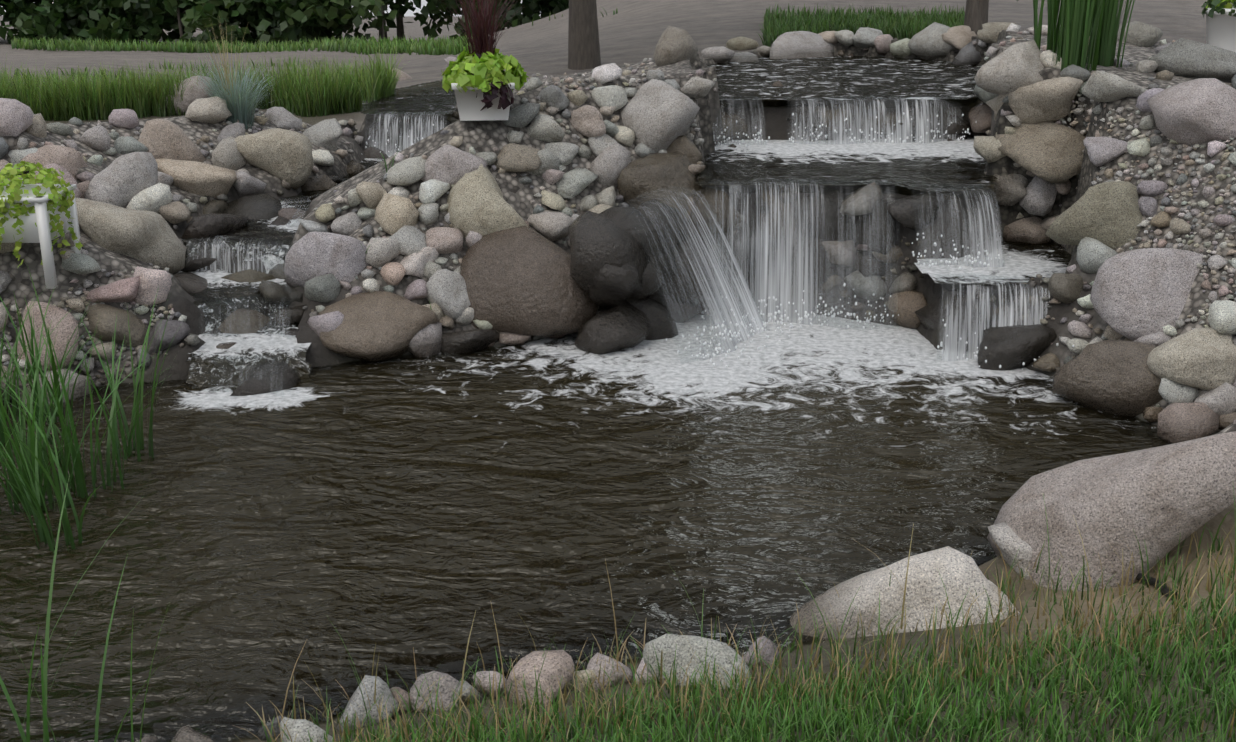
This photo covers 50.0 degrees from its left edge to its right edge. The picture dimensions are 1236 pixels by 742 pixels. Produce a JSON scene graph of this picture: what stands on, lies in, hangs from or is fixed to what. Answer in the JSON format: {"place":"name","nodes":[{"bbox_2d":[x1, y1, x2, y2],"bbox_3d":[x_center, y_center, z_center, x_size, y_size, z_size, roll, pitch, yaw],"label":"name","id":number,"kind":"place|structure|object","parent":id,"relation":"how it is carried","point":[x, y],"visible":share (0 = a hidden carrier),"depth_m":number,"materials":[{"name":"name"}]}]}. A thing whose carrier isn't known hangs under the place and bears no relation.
{"place":"outdoors","nodes":[
{"label":"outdoors","id":0,"kind":"place"},
{"bbox_2d":[1,0,540,15],"label":"sky","id":1,"kind":"structure","parent":0,"point":[423,2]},
{"bbox_2d":[0,315,1173,741],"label":"pond water","id":2,"kind":"structure","parent":0,"point":[398,513],"depth_m":4.96,"materials":[{"name":"brown liquid"}]},
{"bbox_2d":[0,0,1134,741],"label":"reeds","id":3,"kind":"object","parent":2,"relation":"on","point":[1084,32],"visible":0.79,"depth_m":5.21,"materials":[{"name":"green plant"}]},
{"bbox_2d":[185,95,1049,394],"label":"waterfalls","id":4,"kind":"object","parent":2,"relation":"on","point":[785,297],"visible":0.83,"depth_m":7.27,"materials":[{"name":"white liquid"}]},
{"bbox_2d":[365,112,1073,370],"bbox_3d":[0.213,-1.021,8.162,4.259,0.945,3.831,1,18,2],"label":"spray","id":5,"kind":"object","parent":2,"relation":"on","point":[814,315],"visible":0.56,"depth_m":7.19,"materials":[{"name":"white liquid"}]},
{"bbox_2d":[0,0,1235,741],"bbox_3d":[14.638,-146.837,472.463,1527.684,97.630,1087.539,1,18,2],"label":"ground","id":6,"kind":"structure","parent":0,"point":[632,32],"depth_m":7.36,"materials":[{"name":"grey gravel"}]},
{"bbox_2d":[178,151,394,388],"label":"stream water","id":7,"kind":"structure","parent":6,"relation":"on","point":[208,368],"depth_m":6.81,"materials":[{"name":"white liquid"}]},
{"bbox_2d":[361,80,456,114],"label":"water","id":8,"kind":"structure","parent":6,"relation":"on","point":[430,97],"depth_m":10.52,"materials":[{"name":"liquid"}]},
{"bbox_2d":[0,3,964,120],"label":"field grass","id":9,"kind":"structure","parent":6,"relation":"on","point":[309,93],"depth_m":14.19,"materials":[{"name":"green plant"}]},
{"bbox_2d":[0,0,1017,69],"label":"tree","id":10,"kind":"object","parent":6,"relation":"on","point":[272,21],"depth_m":44.43,"materials":[{"name":"green plant"}]},
{"bbox_2d":[0,21,1235,442],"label":"stones","id":11,"kind":"object","parent":6,"relation":"on","point":[1182,417],"visible":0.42,"depth_m":7.28,"materials":[{"name":"grey stone"}]},
{"bbox_2d":[0,7,1235,288],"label":"planters","id":12,"kind":"object","parent":6,"relation":"on","point":[1220,29],"visible":0.54,"depth_m":6.40,"materials":[{"name":"white ceramic"}]},
{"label":"planter soil","id":13,"kind":"structure","parent":12,"relation":"in","visible":0},
{"bbox_2d":[0,0,1235,267],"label":"planter plants","id":14,"kind":"object","parent":13,"relation":"on","point":[484,64],"visible":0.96,"depth_m":7.21,"materials":[{"name":"green plant"}]},
{"bbox_2d":[8,22,1235,741],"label":"boulders","id":15,"kind":"object","parent":6,"relation":"on","point":[516,274],"visible":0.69,"depth_m":6.77,"materials":[{"name":"grey stone"}]},
{"bbox_2d":[235,486,1235,741],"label":"lawn grass","id":16,"kind":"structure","parent":6,"relation":"on","point":[733,712],"depth_m":3.30,"materials":[{"name":"green plant"}]},
{"bbox_2d":[707,56,981,99],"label":"upper stream pool","id":17,"kind":"structure","parent":6,"relation":"on","point":[840,77],"depth_m":10.25,"materials":[{"name":"liquid"}]},
{"bbox_2d":[694,138,997,191],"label":"pool","id":18,"kind":"structure","parent":6,"relation":"on","point":[954,164],"depth_m":8.04,"materials":[{"name":"liquid"}]},
{"bbox_2d":[914,241,1071,284],"bbox_3d":[2.117,-0.606,7.248,1.020,0.001,1.170,1,18,2],"label":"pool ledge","id":19,"kind":"object","parent":6,"relation":"on","point":[1025,262],"visible":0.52,"depth_m":7.11,"materials":[{"name":"liquid"}]},
{"bbox_2d":[1136,573,1176,598],"bbox_3d":[1.477,0.751,4.860,0.353,0.860,1.909,1,18,2],"label":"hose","id":20,"kind":"object","parent":6,"relation":"on","point":[1152,581],"visible":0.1,"depth_m":3.96,"materials":[{"name":"black rubber"}]}
]}

